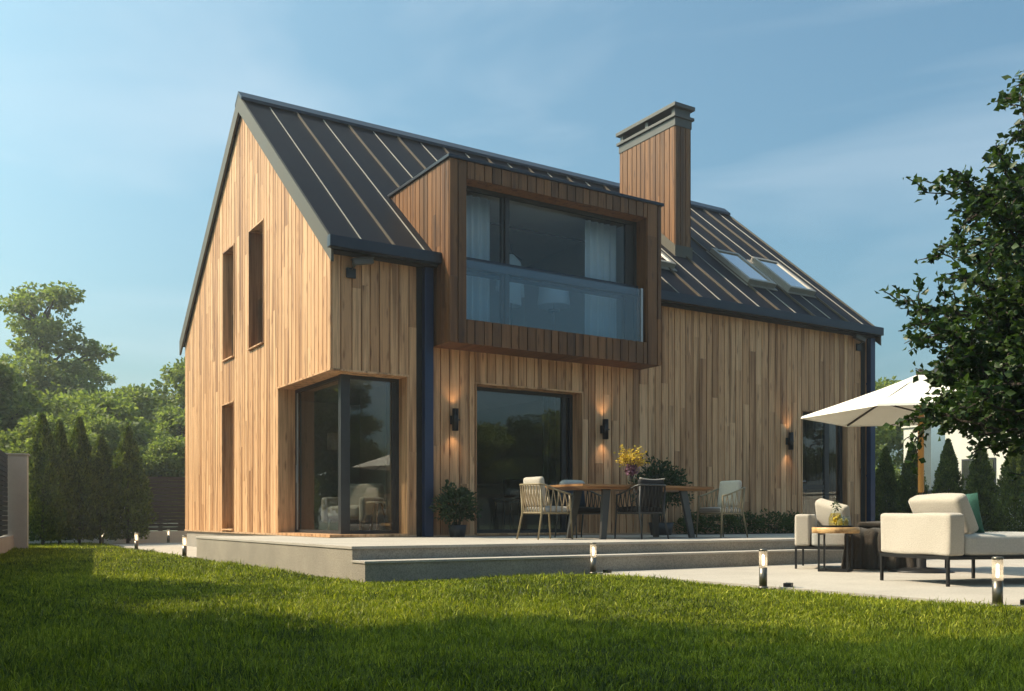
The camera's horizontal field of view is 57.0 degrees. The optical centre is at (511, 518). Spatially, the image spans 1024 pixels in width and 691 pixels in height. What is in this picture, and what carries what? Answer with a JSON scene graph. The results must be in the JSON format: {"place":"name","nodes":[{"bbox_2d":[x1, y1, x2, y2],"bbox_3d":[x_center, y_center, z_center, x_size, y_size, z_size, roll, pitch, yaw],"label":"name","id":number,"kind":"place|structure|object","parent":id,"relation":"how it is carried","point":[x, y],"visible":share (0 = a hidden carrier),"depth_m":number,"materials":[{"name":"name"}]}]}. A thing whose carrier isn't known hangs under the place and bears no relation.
{"place":"outdoors","nodes":[
{"label":"outdoors","id":0,"kind":"place"},
{"bbox_2d":[107,543,196,557],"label":"garden path","id":1,"kind":"structure","parent":0,"point":[169,548],"depth_m":20.30,"materials":[{"name":"concrete"}]},
{"bbox_2d":[327,432,337,450],"bbox_3d":[-3.036,-0.616,16.529,0.400,1.750,0.400,0,0,-32],"label":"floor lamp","id":2,"kind":"object","parent":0,"point":[332,441],"visible":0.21,"depth_m":16.34,"materials":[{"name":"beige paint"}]},
{"bbox_2d":[477,484,523,529],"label":"kitchen island","id":3,"kind":"structure","parent":0,"point":[487,494],"depth_m":17.87,"materials":[{"name":"black paint"}]},
{"bbox_2d":[0,541,1023,690],"bbox_3d":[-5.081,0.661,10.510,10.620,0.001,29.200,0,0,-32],"label":"lawn ground","id":4,"kind":"structure","parent":0,"point":[610,659],"depth_m":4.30,"materials":[{"name":"green plant"}]},
{"bbox_2d":[0,450,29,553],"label":"slat fence","id":5,"kind":"object","parent":4,"relation":"on","point":[14,493],"visible":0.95,"depth_m":19.38,"materials":[{"name":"paint"}]},
{"bbox_2d":[26,412,71,545],"bbox_3d":[-10.809,-0.873,21.724,1.271,3.127,1.258,0,0,-32],"label":"thuja tree","id":6,"kind":"object","parent":4,"relation":"on","point":[43,458],"visible":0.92,"depth_m":21.50,"materials":[{"name":"green plant"}]},
{"bbox_2d":[39,419,82,544],"bbox_3d":[-10.685,-0.842,22.355,0.987,3.066,1.068,0,0,-40],"label":"thuja tree","id":7,"kind":"object","parent":4,"relation":"on","point":[63,450],"visible":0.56,"depth_m":22.26,"materials":[{"name":"green plant"}]},
{"bbox_2d":[62,415,105,543],"bbox_3d":[-10.445,-0.906,22.806,1.166,3.193,1.178,0,0,43],"label":"thuja tree","id":8,"kind":"object","parent":4,"relation":"on","point":[81,450],"visible":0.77,"depth_m":22.69,"materials":[{"name":"green plant"}]},
{"bbox_2d":[134,532,137,549],"bbox_3d":[-7.487,0.455,18.805,0.092,0.360,0.091,0,0,-32],"label":"bollard light","id":9,"kind":"object","parent":4,"relation":"on","point":[135,544],"visible":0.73,"depth_m":18.78,"materials":[{"name":"metal"}]},
{"bbox_2d":[182,535,186,556],"bbox_3d":[-5.353,0.455,15.422,0.092,0.360,0.091,0,0,-32],"label":"bollard light","id":10,"kind":"object","parent":4,"relation":"on","point":[184,551],"visible":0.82,"depth_m":15.39,"materials":[{"name":"metal"}]},
{"bbox_2d":[589,542,596,573],"bbox_3d":[0.935,0.455,10.852,0.092,0.360,0.091,0,0,-32],"label":"bollard light","id":11,"kind":"object","parent":4,"relation":"on","point":[592,564],"visible":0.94,"depth_m":10.82,"materials":[{"name":"metal"}]},
{"bbox_2d":[758,549,767,588],"bbox_3d":[2.281,0.455,8.568,0.092,0.360,0.091,0,0,-32],"label":"bollard light","id":12,"kind":"object","parent":4,"relation":"on","point":[763,577],"visible":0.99,"depth_m":8.54,"materials":[{"name":"metal"}]},
{"bbox_2d":[990,557,1004,606],"bbox_3d":[3.495,0.455,6.792,0.092,0.360,0.091,0,0,-32],"label":"bollard light","id":13,"kind":"object","parent":4,"relation":"on","point":[997,590],"visible":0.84,"depth_m":6.76,"materials":[{"name":"metal"}]},
{"bbox_2d":[0,0,1023,488],"label":"sky","id":14,"kind":"structure","parent":0,"point":[811,117],"materials":[{"name":"blue"}]},
{"bbox_2d":[594,559,1023,607],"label":"patio","id":15,"kind":"structure","parent":0,"point":[926,586],"depth_m":9.65,"materials":[{"name":"concrete"}]},
{"bbox_2d":[783,583,792,586],"bbox_3d":[2.526,0.603,8.628,0.070,0.042,0.100,0,0,29],"label":"ground spotlight","id":16,"kind":"object","parent":15,"relation":"on","point":[787,584],"visible":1,"depth_m":8.59,"materials":[{"name":"black metal"}]},
{"bbox_2d":[812,527,859,571],"bbox_3d":[3.840,0.361,11.195,0.540,0.526,0.540,0,0,28],"label":"side table","id":17,"kind":"object","parent":15,"relation":"on","point":[847,531],"visible":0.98,"depth_m":11.04,"materials":[{"name":"brown wood"}]},
{"bbox_2d":[820,525,852,526],"bbox_3d":[3.857,0.090,11.205,0.380,0.014,0.378,0,0,-32],"label":"serving tray","id":18,"kind":"object","parent":17,"relation":"on","point":[836,526],"visible":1,"depth_m":11.20,"materials":[{"name":"black metal"}]},
{"bbox_2d":[830,499,842,525],"bbox_3d":[3.833,-0.070,11.167,0.176,0.320,0.176,0,0,11],"label":"lemonade pitcher","id":19,"kind":"object","parent":18,"relation":"on","point":[835,519],"visible":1,"depth_m":11.17,"materials":[{"name":"glass"}]},
{"bbox_2d":[795,514,945,568],"bbox_3d":[4.487,0.284,11.778,1.757,0.679,0.927,0,0,23],"label":"garden lounge","id":20,"kind":"object","parent":15,"relation":"on","point":[806,537],"visible":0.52,"depth_m":11.64,"materials":[{"name":"beige fabric"}]},
{"bbox_2d":[815,498,850,526],"bbox_3d":[4.081,-0.033,11.991,0.252,0.453,0.527,0,0,-31],"label":"back cushion","id":21,"kind":"object","parent":20,"relation":"on","point":[824,510],"visible":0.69,"depth_m":11.93,"materials":[{"name":"fabric"}]},
{"bbox_2d":[841,521,915,569],"bbox_3d":[4.543,0.319,11.636,0.861,0.589,1.022,0,0,23],"label":"side table","id":22,"kind":"object","parent":15,"relation":"on","point":[866,545],"visible":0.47,"depth_m":11.31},
{"bbox_2d":[801,369,996,572],"bbox_3d":[4.796,-0.566,11.065,2.653,2.380,2.579,0,0,0],"label":"garden umbrella","id":23,"kind":"object","parent":15,"relation":"on","point":[892,404],"visible":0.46,"depth_m":11.04,"materials":[{"name":"white fabric"}]},
{"bbox_2d":[879,513,1023,586],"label":"garden lounge","id":24,"kind":"object","parent":15,"relation":"on","point":[941,536],"visible":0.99,"depth_m":8.81,"materials":[{"name":"beige fabric"}]},
{"bbox_2d":[908,493,977,533],"bbox_3d":[4.172,-0.043,9.143,0.279,0.405,0.683,0,0,-16],"label":"back cushion","id":25,"kind":"object","parent":24,"relation":"on","point":[944,503],"visible":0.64,"depth_m":8.93,"materials":[{"name":"fabric"}]},
{"bbox_2d":[965,493,984,532],"bbox_3d":[4.411,-0.016,9.267,0.198,0.464,0.500,0,0,-22],"label":"green pillow","id":26,"kind":"object","parent":24,"relation":"on","point":[973,500],"visible":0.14,"depth_m":9.06,"materials":[{"name":"fabric"}]},
{"bbox_2d":[901,425,931,488],"bbox_3d":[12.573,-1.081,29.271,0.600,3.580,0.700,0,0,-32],"label":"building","id":27,"kind":"structure","parent":0,"point":[927,453],"depth_m":29.11,"materials":[{"name":"white paint"}]},
{"bbox_2d":[876,489,1023,528],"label":"fence","id":28,"kind":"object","parent":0,"point":[929,491],"depth_m":22.15,"materials":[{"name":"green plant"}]},
{"bbox_2d":[932,320,1019,487],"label":"neighbour house","id":29,"kind":"structure","parent":0,"point":[960,444],"depth_m":32.95,"materials":[{"name":"white paint"}]},
{"bbox_2d":[961,458,995,487],"bbox_3d":[16.084,-1.361,32.550,0.058,1.420,1.220,0,0,-32],"label":"window","id":30,"kind":"structure","parent":29,"relation":"in","point":[965,463],"depth_m":32.85,"materials":[{"name":"glass"}]},
{"label":"meadow","id":31,"kind":"structure","parent":0,"visible":0},
{"bbox_2d":[0,358,43,399],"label":"broad tree","id":32,"kind":"object","parent":31,"relation":"on","point":[20,374],"visible":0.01,"depth_m":39.14,"materials":[{"name":"green plant"}]},
{"bbox_2d":[0,391,68,531],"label":"broad tree","id":33,"kind":"object","parent":31,"relation":"on","point":[1,404],"visible":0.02,"depth_m":31.36,"materials":[{"name":"green plant"}]},
{"bbox_2d":[0,355,76,535],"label":"broad tree","id":34,"kind":"object","parent":31,"relation":"on","point":[10,381],"visible":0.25,"depth_m":31.20,"materials":[{"name":"green plant"}]},
{"bbox_2d":[0,411,96,504],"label":"broad tree","id":35,"kind":"object","parent":31,"relation":"on","point":[16,441],"visible":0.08,"depth_m":28.41,"materials":[{"name":"green plant"}]},
{"bbox_2d":[0,280,119,523],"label":"tall tree","id":36,"kind":"object","parent":31,"relation":"on","point":[46,329],"visible":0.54,"depth_m":41.01,"materials":[{"name":"green plant"}]},
{"bbox_2d":[20,364,106,410],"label":"broad tree","id":37,"kind":"object","parent":31,"relation":"on","point":[57,381],"visible":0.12,"depth_m":39.51,"materials":[{"name":"green plant"}]},
{"bbox_2d":[0,389,155,495],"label":"broad tree","id":38,"kind":"object","parent":31,"relation":"on","point":[125,413],"visible":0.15,"depth_m":32.02,"materials":[{"name":"green plant"}]},
{"bbox_2d":[67,357,116,392],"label":"tall tree","id":39,"kind":"object","parent":31,"relation":"on","point":[102,376],"visible":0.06,"depth_m":45.55,"materials":[{"name":"green plant"}]},
{"bbox_2d":[80,434,124,543],"bbox_3d":[-10.159,-0.707,23.247,1.251,2.795,1.156,0,0,36],"label":"thuja tree","id":40,"kind":"object","parent":31,"relation":"on","point":[101,457],"visible":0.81,"depth_m":23.13,"materials":[{"name":"green plant"}]},
{"bbox_2d":[29,476,186,543],"bbox_3d":[-7.440,-0.231,26.697,12.100,1.880,0.300,0,0,-32],"label":"back fence","id":41,"kind":"object","parent":31,"relation":"on","point":[170,521],"depth_m":25.45,"materials":[{"name":"grey"}]},
{"bbox_2d":[84,414,148,462],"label":"broad tree","id":42,"kind":"object","parent":31,"relation":"on","point":[108,429],"visible":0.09,"depth_m":29.94,"materials":[{"name":"green plant"}]},
{"bbox_2d":[85,383,171,437],"bbox_3d":[-16.556,-2.421,38.291,5.237,6.264,5.106,0,0,25],"label":"broad tree","id":43,"kind":"object","parent":31,"relation":"on","point":[142,399],"visible":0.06,"depth_m":38.16,"materials":[{"name":"green plant"}]},
{"bbox_2d":[102,425,157,542],"bbox_3d":[-9.727,-0.840,23.828,1.380,3.062,1.395,0,0,28],"label":"thuja tree","id":44,"kind":"object","parent":31,"relation":"on","point":[128,465],"visible":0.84,"depth_m":23.62,"materials":[{"name":"green plant"}]},
{"bbox_2d":[130,434,184,530],"bbox_3d":[-11.518,-1.044,31.201,3.819,3.509,3.398,0,0,22],"label":"broad tree","id":45,"kind":"object","parent":31,"relation":"on","point":[167,459],"visible":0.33,"depth_m":30.15,"materials":[{"name":"green plant"}]},
{"bbox_2d":[131,357,184,419],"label":"broad tree","id":46,"kind":"object","parent":31,"relation":"on","point":[175,375],"visible":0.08,"depth_m":40.88,"materials":[{"name":"green plant"}]},
{"bbox_2d":[147,405,184,530],"bbox_3d":[-12.880,-1.900,36.491,4.256,5.220,4.364,0,0,12],"label":"broad tree","id":47,"kind":"object","parent":31,"relation":"on","point":[172,423],"visible":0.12,"depth_m":36.63,"materials":[{"name":"green plant"}]},
{"bbox_2d":[197,538,795,579],"bbox_3d":[3.052,0.514,16.544,15.185,0.390,6.430,0,0,-32],"label":"terrace base","id":48,"kind":"object","parent":31,"relation":"on","point":[325,561],"visible":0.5,"depth_m":11.31,"materials":[{"name":"concrete"}]},
{"bbox_2d":[196,533,794,548],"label":"terrace paving","id":49,"kind":"structure","parent":48,"relation":"on","point":[415,542],"depth_m":12.39,"materials":[{"name":"concrete"}]},
{"bbox_2d":[428,479,482,536],"bbox_3d":[-0.880,-0.166,14.694,0.858,0.910,0.643,0,0,-32],"label":"potted plant","id":50,"kind":"object","parent":49,"relation":"on","point":[456,528],"visible":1,"depth_m":14.64,"materials":[{"name":"green plant"}]},
{"bbox_2d":[516,477,572,539],"bbox_3d":[0.452,-0.141,13.123,0.615,0.866,0.536,0,0,-36],"label":"dining chair","id":51,"kind":"object","parent":49,"relation":"on","point":[533,492],"visible":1,"depth_m":12.97,"materials":[{"name":"beige paint"}]},
{"bbox_2d":[554,490,600,537],"bbox_3d":[1.015,-0.099,14.269,0.536,0.780,0.615,0,0,-30],"label":"dining chair","id":52,"kind":"object","parent":49,"relation":"on","point":[583,509],"visible":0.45,"depth_m":14.29,"materials":[{"name":"paint"}]},
{"bbox_2d":[559,480,584,490],"bbox_3d":[0.922,-0.501,14.415,0.440,0.179,0.147,0,0,-32],"label":"head cushion","id":53,"kind":"object","parent":52,"relation":"on","point":[562,482],"visible":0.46,"depth_m":14.34,"materials":[{"name":"grey fabric"}]},
{"bbox_2d":[545,484,713,538],"bbox_3d":[1.749,-0.093,13.872,2.440,0.765,0.920,0,0,-32],"label":"dining table","id":54,"kind":"object","parent":49,"relation":"on","point":[606,489],"visible":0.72,"depth_m":13.74,"materials":[{"name":"brown wood"}]},
{"bbox_2d":[614,444,649,482],"bbox_3d":[1.743,-0.789,13.847,0.438,0.622,0.456,0,0,-32],"label":"flower vase","id":55,"kind":"object","parent":54,"relation":"on","point":[629,459],"visible":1,"depth_m":13.77,"materials":[{"name":"yellow glass"}]},
{"bbox_2d":[614,484,668,538],"bbox_3d":[1.847,-0.118,13.453,0.536,0.818,0.615,0,0,-32],"label":"dining chair","id":56,"kind":"object","parent":49,"relation":"on","point":[648,500],"visible":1,"depth_m":13.28,"materials":[{"name":"paint"}]},
{"bbox_2d":[638,477,664,483],"bbox_3d":[1.956,-0.519,13.281,0.453,0.106,0.100,0,0,-32],"label":"piped cushion","id":57,"kind":"object","parent":56,"relation":"on","point":[649,481],"visible":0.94,"depth_m":13.22,"materials":[{"name":"black fabric"}]},
{"bbox_2d":[627,451,694,534],"bbox_3d":[2.547,-0.438,16.390,1.324,1.453,0.985,0,0,-32],"label":"potted plant","id":58,"kind":"object","parent":49,"relation":"on","point":[672,477],"visible":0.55,"depth_m":16.29,"materials":[{"name":"green plant"}]},
{"bbox_2d":[696,480,747,537],"bbox_3d":[3.210,-0.146,14.417,0.615,0.875,0.536,0,0,-35],"label":"dining chair","id":59,"kind":"object","parent":49,"relation":"on","point":[729,498],"visible":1,"depth_m":14.36,"materials":[{"name":"beige paint"}]},
{"bbox_2d":[697,532,793,534],"bbox_3d":[4.661,0.285,18.103,3.400,0.004,0.750,0,0,-32],"label":"planting bed","id":60,"kind":"object","parent":49,"relation":"on","point":[748,533],"visible":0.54,"depth_m":17.80,"materials":[{"name":"brown soil"}]},
{"bbox_2d":[673,511,713,533],"bbox_3d":[3.348,0.119,17.279,0.683,0.587,0.791,0,0,31],"label":"shrub","id":61,"kind":"object","parent":60,"relation":"on","point":[681,522],"visible":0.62,"depth_m":17.21,"materials":[{"name":"green plant"}]},
{"bbox_2d":[700,514,748,533],"bbox_3d":[3.920,0.090,17.592,0.950,0.603,0.874,0,0,-32],"label":"shrub","id":62,"kind":"object","parent":60,"relation":"on","point":[730,524],"visible":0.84,"depth_m":17.55,"materials":[{"name":"green plant"}]},
{"bbox_2d":[725,510,767,532],"bbox_3d":[4.424,0.118,17.983,0.924,0.598,0.760,0,0,-32],"label":"shrub","id":63,"kind":"object","parent":60,"relation":"on","point":[749,517],"visible":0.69,"depth_m":17.96,"materials":[{"name":"green plant"}]},
{"bbox_2d":[754,508,794,532],"bbox_3d":[5.057,0.093,18.317,0.988,0.602,0.892,0,0,-32],"label":"shrub","id":64,"kind":"object","parent":60,"relation":"on","point":[780,524],"visible":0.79,"depth_m":18.25,"materials":[{"name":"green plant"}]},
{"bbox_2d":[777,510,803,532],"bbox_3d":[5.658,0.097,18.733,0.747,0.596,0.794,0,0,32],"label":"shrub","id":65,"kind":"object","parent":60,"relation":"on","point":[793,517],"visible":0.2,"depth_m":18.69,"materials":[{"name":"green plant"}]},
{"bbox_2d":[179,91,883,546],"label":"timber house","id":66,"kind":"structure","parent":31,"relation":"on","point":[729,353],"depth_m":17.34,"materials":[{"name":"wood"}]},
{"bbox_2d":[220,400,233,529],"bbox_3d":[-5.480,-1.026,18.653,0.352,2.510,0.840,0,0,-32],"label":"window","id":67,"kind":"structure","parent":66,"relation":"in","point":[227,408],"depth_m":18.96,"materials":[{"name":"wood"}]},
{"bbox_2d":[221,243,234,361],"bbox_3d":[-5.454,-4.216,18.610,0.352,2.190,0.800,0,0,-32],"label":"window","id":68,"kind":"structure","parent":66,"relation":"in","point":[228,256],"depth_m":18.88,"materials":[{"name":"metal"}]},
{"bbox_2d":[247,218,263,350],"bbox_3d":[-4.501,-4.196,17.101,0.352,2.210,0.890,0,0,-32],"label":"window","id":69,"kind":"structure","parent":66,"relation":"in","point":[256,233],"depth_m":17.43,"materials":[{"name":"metal"}]},
{"bbox_2d":[277,368,408,536],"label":"corner window","id":70,"kind":"structure","parent":66,"relation":"in","point":[289,393],"depth_m":14.87,"materials":[{"name":"metal"}]},
{"bbox_2d":[321,483,383,529],"bbox_3d":[-2.611,-0.164,15.661,0.850,0.851,0.765,0,0,23],"label":"lounge chair","id":71,"kind":"object","parent":66,"relation":"on","point":[361,495],"visible":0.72,"depth_m":15.48,"materials":[{"name":"fabric"}]},
{"bbox_2d":[346,257,373,278],"bbox_3d":[-2.270,-3.764,14.125,0.380,0.325,0.192,0,0,-32],"label":"security camera","id":72,"kind":"object","parent":66,"relation":"attached to","point":[350,272],"visible":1,"depth_m":14.09,"materials":[{"name":"metal"}]},
{"bbox_2d":[366,501,384,529],"bbox_3d":[-2.149,-0.004,15.197,0.401,0.533,0.380,0,0,-32],"label":"coffee table","id":73,"kind":"object","parent":66,"relation":"on","point":[377,502],"visible":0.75,"depth_m":15.16,"materials":[{"name":"beige paint"}]},
{"bbox_2d":[385,382,390,529],"bbox_3d":[-1.968,-0.981,15.024,0.095,2.460,0.058,0,0,-7],"label":"curtain","id":74,"kind":"object","parent":66,"relation":"hanging from","point":[387,455],"visible":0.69,"depth_m":15.03,"materials":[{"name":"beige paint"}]},
{"bbox_2d":[450,408,459,430],"bbox_3d":[-0.898,-1.571,15.026,0.137,0.350,0.152,0,0,-32],"label":"wall lamp","id":75,"kind":"object","parent":66,"relation":"attached to","point":[454,419],"visible":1,"depth_m":14.96,"materials":[{"name":"black metal"}]},
{"bbox_2d":[466,195,489,321],"bbox_3d":[-0.675,-4.166,15.372,0.747,2.180,0.094,0,0,-32],"label":"curtain","id":76,"kind":"object","parent":66,"relation":"hanging from","point":[478,247],"visible":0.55,"depth_m":15.43,"materials":[{"name":"white fabric"}]},
{"bbox_2d":[493,479,522,528],"bbox_3d":[-0.078,-0.235,17.556,0.424,0.992,0.440,0,0,-32],"label":"bar chair","id":77,"kind":"object","parent":66,"relation":"on","point":[511,487],"visible":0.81,"depth_m":17.37,"materials":[{"name":"black fabric"}]},
{"bbox_2d":[510,244,521,324],"bbox_3d":[-0.016,-3.921,16.483,0.360,1.750,0.353,0,0,18],"label":"valet stand","id":78,"kind":"object","parent":66,"relation":"on","point":[511,303],"visible":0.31,"depth_m":16.47,"materials":[{"name":"black metal"}]},
{"bbox_2d":[495,254,524,307],"bbox_3d":[-0.016,-4.166,16.483,0.252,0.880,0.763,0,0,38],"label":"white shirt","id":79,"kind":"object","parent":78,"relation":"hanging from","point":[516,292],"visible":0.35,"depth_m":16.40,"materials":[{"name":"fabric"}]},
{"bbox_2d":[475,382,582,534],"bbox_3d":[0.235,-0.971,16.019,2.170,2.480,0.402,0,0,-32],"label":"terrace window","id":80,"kind":"structure","parent":66,"relation":"in","point":[575,398],"depth_m":16.50,"materials":[{"name":"metal"}]},
{"bbox_2d":[542,396,555,528],"bbox_3d":[0.649,-0.981,16.728,0.254,2.460,0.094,0,0,-32],"label":"curtain","id":81,"kind":"object","parent":66,"relation":"hanging from","point":[549,442],"visible":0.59,"depth_m":16.76,"materials":[{"name":"black fabric"}]},
{"bbox_2d":[537,282,569,329],"bbox_3d":[0.752,-3.636,17.027,0.600,1.180,0.600,0,0,-32],"label":"table lamp","id":82,"kind":"object","parent":66,"relation":"on","point":[551,300],"visible":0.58,"depth_m":16.84,"materials":[{"name":"fabric"}]},
{"bbox_2d":[585,220,615,337],"bbox_3d":[1.577,-4.166,16.793,0.694,2.180,0.094,0,0,-32],"label":"curtain","id":83,"kind":"object","parent":66,"relation":"hanging from","point":[600,264],"visible":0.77,"depth_m":16.79,"materials":[{"name":"white fabric"}]},
{"bbox_2d":[600,419,609,438],"bbox_3d":[1.648,-1.571,16.632,0.137,0.350,0.152,0,0,-32],"label":"wall lamp","id":84,"kind":"object","parent":66,"relation":"attached to","point":[604,429],"visible":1,"depth_m":16.56,"materials":[{"name":"black metal"}]},
{"bbox_2d":[786,432,793,449],"bbox_3d":[5.657,-1.571,19.160,0.137,0.350,0.152,0,0,-32],"label":"wall lamp","id":85,"kind":"object","parent":66,"relation":"attached to","point":[790,441],"visible":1,"depth_m":19.10,"materials":[{"name":"black metal"}]},
{"bbox_2d":[801,410,847,526],"bbox_3d":[6.488,-0.986,19.986,1.460,2.510,0.442,0,0,-32],"label":"glazed door","id":86,"kind":"structure","parent":66,"relation":"in","point":[839,433],"depth_m":20.25,"materials":[{"name":"metal"}]},
{"bbox_2d":[853,334,866,350],"bbox_3d":[7.432,-3.783,20.245,0.376,0.323,0.192,0,0,-32],"label":"security camera","id":87,"kind":"object","parent":66,"relation":"attached to","point":[860,338],"visible":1,"depth_m":20.20,"materials":[{"name":"metal"}]},
{"bbox_2d":[352,551,843,582],"bbox_3d":[4.856,0.582,13.685,15.185,0.254,0.328,0,0,-32],"label":"step base","id":88,"kind":"object","parent":31,"relation":"on","point":[412,571],"visible":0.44,"depth_m":10.81,"materials":[{"name":"concrete"}]},
{"bbox_2d":[351,549,843,563],"bbox_3d":[4.864,0.443,13.681,15.215,0.024,0.344,0,0,-32],"label":"step tread","id":89,"kind":"object","parent":88,"relation":"on","point":[549,556],"visible":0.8,"depth_m":10.93,"materials":[{"name":"concrete"}]},
{"bbox_2d":[875,426,896,465],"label":"broad tree","id":90,"kind":"object","parent":31,"relation":"on","point":[879,435],"visible":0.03,"depth_m":35.41,"materials":[{"name":"green plant"}]},
{"bbox_2d":[875,466,901,482],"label":"broad tree","id":91,"kind":"object","parent":31,"relation":"on","point":[897,471],"visible":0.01,"depth_m":31.55,"materials":[{"name":"green plant"}]},
{"bbox_2d":[875,376,903,475],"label":"broad tree","id":92,"kind":"object","parent":31,"relation":"on","point":[897,461],"visible":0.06,"depth_m":41.50,"materials":[{"name":"green plant"}]},
{"bbox_2d":[874,70,1023,501],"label":"leafy tree","id":93,"kind":"object","parent":31,"relation":"on","point":[984,376],"visible":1,"depth_m":6.07,"materials":[{"name":"green plant"}]},
{"label":"side lawn ground","id":94,"kind":"structure","parent":0,"visible":0},
{"bbox_2d":[875,447,905,520],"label":"thuja tree","id":95,"kind":"object","parent":94,"relation":"on","point":[886,485],"visible":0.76,"depth_m":23.55,"materials":[{"name":"green plant"}]},
{"bbox_2d":[893,441,928,512],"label":"thuja tree","id":96,"kind":"object","parent":94,"relation":"on","point":[908,485],"visible":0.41,"depth_m":22.96,"materials":[{"name":"green plant"}]},
{"bbox_2d":[931,438,965,493],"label":"thuja tree","id":97,"kind":"object","parent":94,"relation":"on","point":[947,475],"visible":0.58,"depth_m":22.15,"materials":[{"name":"green plant"}]},
{"bbox_2d":[962,441,1000,531],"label":"thuja tree","id":98,"kind":"object","parent":94,"relation":"on","point":[980,480],"visible":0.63,"depth_m":21.43,"materials":[{"name":"green plant"}]},
{"bbox_2d":[987,438,1023,531],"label":"thuja tree","id":99,"kind":"object","parent":94,"relation":"on","point":[1008,490],"visible":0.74,"depth_m":20.79,"materials":[{"name":"green plant"}]}
]}

